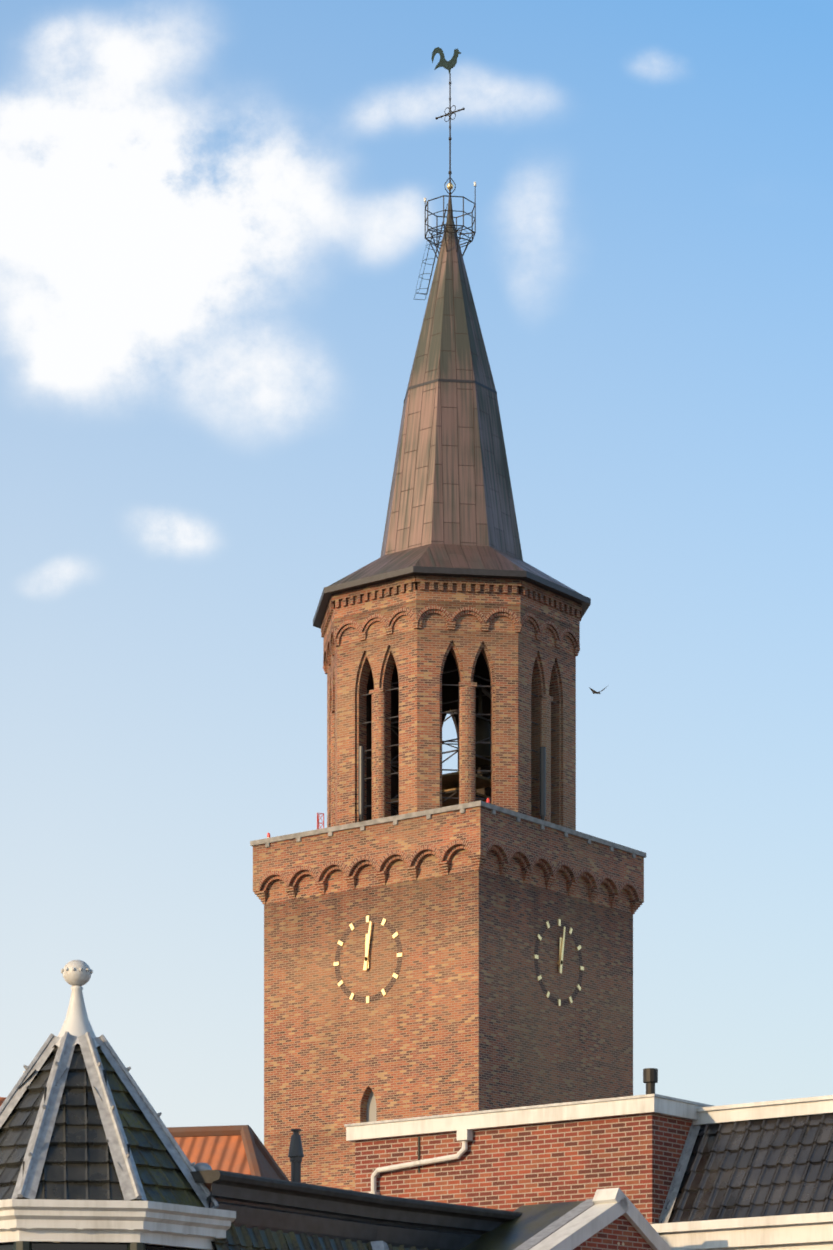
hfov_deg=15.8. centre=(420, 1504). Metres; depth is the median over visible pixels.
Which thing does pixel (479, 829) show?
tower parapet
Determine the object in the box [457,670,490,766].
belfry bell
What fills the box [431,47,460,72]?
weathercock
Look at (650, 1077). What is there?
chimney pipe
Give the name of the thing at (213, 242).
sky
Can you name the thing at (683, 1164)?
dormer lead flashing
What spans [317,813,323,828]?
panel
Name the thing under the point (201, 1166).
roof vent dome
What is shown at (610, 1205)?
gable bargeboards
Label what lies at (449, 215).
tower spire tip
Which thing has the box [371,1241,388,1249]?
hip lead
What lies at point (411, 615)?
belfry arch rings
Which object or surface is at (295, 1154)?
flue pipe
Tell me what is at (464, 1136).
dormer downpipe
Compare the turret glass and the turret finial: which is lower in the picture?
the turret glass
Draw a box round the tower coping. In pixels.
[250,800,645,857]
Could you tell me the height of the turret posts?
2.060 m
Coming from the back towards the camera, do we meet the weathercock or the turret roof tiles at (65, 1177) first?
the weathercock
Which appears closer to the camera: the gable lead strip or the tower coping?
the gable lead strip
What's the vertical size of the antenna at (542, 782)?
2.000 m
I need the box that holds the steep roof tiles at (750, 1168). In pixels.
[661,1113,832,1222]
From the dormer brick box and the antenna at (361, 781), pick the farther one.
the antenna at (361, 781)
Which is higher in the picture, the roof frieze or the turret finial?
the turret finial
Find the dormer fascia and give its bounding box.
[346,1097,703,1141]
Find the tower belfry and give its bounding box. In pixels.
[321,575,581,829]
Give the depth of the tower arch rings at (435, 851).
80.64 m
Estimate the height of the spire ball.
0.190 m
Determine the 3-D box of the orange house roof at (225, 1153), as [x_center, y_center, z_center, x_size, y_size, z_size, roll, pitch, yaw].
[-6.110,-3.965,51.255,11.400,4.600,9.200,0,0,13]
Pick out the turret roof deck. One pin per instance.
(136, 1199)
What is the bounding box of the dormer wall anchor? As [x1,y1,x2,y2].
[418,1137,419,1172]
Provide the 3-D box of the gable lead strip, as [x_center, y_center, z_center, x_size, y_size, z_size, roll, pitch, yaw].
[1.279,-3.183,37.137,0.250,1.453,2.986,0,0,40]
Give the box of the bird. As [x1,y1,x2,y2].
[589,687,605,693]
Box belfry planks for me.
[391,771,490,806]
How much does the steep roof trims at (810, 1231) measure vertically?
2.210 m
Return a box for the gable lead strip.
[514,1199,593,1249]
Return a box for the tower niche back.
[367,1091,375,1121]
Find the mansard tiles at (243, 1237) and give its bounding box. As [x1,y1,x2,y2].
[214,1223,439,1249]
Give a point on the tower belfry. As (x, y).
(517, 664)
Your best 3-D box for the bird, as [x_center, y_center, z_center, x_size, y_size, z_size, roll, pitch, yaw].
[3.682,-16.793,61.709,0.420,0.190,0.001,0,0,1]
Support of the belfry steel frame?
on the tower shaft
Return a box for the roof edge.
[190,1170,521,1222]
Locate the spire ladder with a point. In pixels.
(429, 264)
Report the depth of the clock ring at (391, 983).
80.59 m
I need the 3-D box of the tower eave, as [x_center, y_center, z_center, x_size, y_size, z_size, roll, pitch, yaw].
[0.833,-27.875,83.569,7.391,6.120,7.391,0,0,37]
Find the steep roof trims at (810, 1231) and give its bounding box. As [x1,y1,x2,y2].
[650,1095,832,1249]
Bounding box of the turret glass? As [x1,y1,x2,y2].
[0,1242,193,1249]
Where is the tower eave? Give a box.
[313,379,590,628]
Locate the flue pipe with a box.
[288,1129,303,1182]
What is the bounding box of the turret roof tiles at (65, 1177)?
[0,1043,204,1207]
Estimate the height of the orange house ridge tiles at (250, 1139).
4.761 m
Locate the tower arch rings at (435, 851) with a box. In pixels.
[259,840,639,900]
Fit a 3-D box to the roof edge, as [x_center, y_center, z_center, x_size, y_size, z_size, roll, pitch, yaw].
[-0.626,-3.700,37.676,2.201,0.150,8.524,0,0,37]
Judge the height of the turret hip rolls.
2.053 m
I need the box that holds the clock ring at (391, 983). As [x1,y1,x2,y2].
[335,916,401,1002]
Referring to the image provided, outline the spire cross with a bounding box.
[435,73,464,193]
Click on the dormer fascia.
(666, 1107)
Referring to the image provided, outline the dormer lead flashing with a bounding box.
[659,1122,700,1222]
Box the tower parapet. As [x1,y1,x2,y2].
[253,806,643,913]
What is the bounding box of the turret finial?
[52,960,101,1047]
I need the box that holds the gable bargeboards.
[529,1188,671,1249]
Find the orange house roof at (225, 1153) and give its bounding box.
[173,1135,280,1179]
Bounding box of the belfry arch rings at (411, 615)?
[323,605,578,664]
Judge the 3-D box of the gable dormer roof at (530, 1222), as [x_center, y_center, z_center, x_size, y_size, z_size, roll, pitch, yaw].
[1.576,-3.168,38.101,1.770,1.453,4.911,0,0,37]
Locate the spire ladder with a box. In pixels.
[414,204,447,299]
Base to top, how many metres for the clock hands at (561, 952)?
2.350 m
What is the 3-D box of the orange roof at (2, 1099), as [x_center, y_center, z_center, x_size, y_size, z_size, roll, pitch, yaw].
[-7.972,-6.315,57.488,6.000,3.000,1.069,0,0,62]
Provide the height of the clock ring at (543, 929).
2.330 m
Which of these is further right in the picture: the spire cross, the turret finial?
the spire cross
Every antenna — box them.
[358,746,371,820]
[540,747,545,819]
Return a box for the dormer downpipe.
[368,1129,472,1194]
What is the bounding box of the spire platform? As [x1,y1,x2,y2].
[425,186,475,258]
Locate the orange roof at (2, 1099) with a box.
[0,1097,6,1105]
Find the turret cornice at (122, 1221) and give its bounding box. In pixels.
[0,1199,235,1249]
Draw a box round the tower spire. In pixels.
[329,220,579,593]
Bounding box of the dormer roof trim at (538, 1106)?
[344,1094,713,1126]
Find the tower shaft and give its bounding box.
[264,849,632,1190]
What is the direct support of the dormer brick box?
attached to the steep roof trims at (810, 1231)
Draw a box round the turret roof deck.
[0,1067,186,1200]
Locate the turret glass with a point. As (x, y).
(72, 1246)
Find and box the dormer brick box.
[355,1113,691,1223]
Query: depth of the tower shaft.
80.84 m
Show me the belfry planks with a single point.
(450, 781)
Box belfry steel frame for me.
[362,669,555,814]
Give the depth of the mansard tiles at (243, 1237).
34.91 m
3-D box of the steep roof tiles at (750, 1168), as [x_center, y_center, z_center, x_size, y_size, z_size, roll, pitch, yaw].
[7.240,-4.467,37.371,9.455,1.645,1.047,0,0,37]
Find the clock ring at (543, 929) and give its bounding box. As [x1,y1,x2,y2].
[534,919,582,1005]
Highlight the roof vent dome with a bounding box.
[193,1163,211,1170]
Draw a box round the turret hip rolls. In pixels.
[0,1031,218,1207]
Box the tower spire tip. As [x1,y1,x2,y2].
[447,194,453,220]
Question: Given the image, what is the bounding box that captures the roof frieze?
[206,1183,502,1249]
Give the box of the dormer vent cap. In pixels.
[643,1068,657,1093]
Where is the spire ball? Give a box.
[447,183,452,189]
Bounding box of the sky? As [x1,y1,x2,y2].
[0,0,832,1144]
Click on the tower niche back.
(371, 1109)
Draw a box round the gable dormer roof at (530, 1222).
[461,1201,593,1249]
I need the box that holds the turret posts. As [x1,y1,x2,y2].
[13,1241,144,1249]
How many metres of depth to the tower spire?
82.31 m
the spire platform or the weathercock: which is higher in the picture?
the weathercock
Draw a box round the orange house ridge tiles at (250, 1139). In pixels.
[167,1125,288,1180]
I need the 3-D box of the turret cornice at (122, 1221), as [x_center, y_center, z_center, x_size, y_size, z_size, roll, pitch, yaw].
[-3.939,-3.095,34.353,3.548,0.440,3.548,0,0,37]

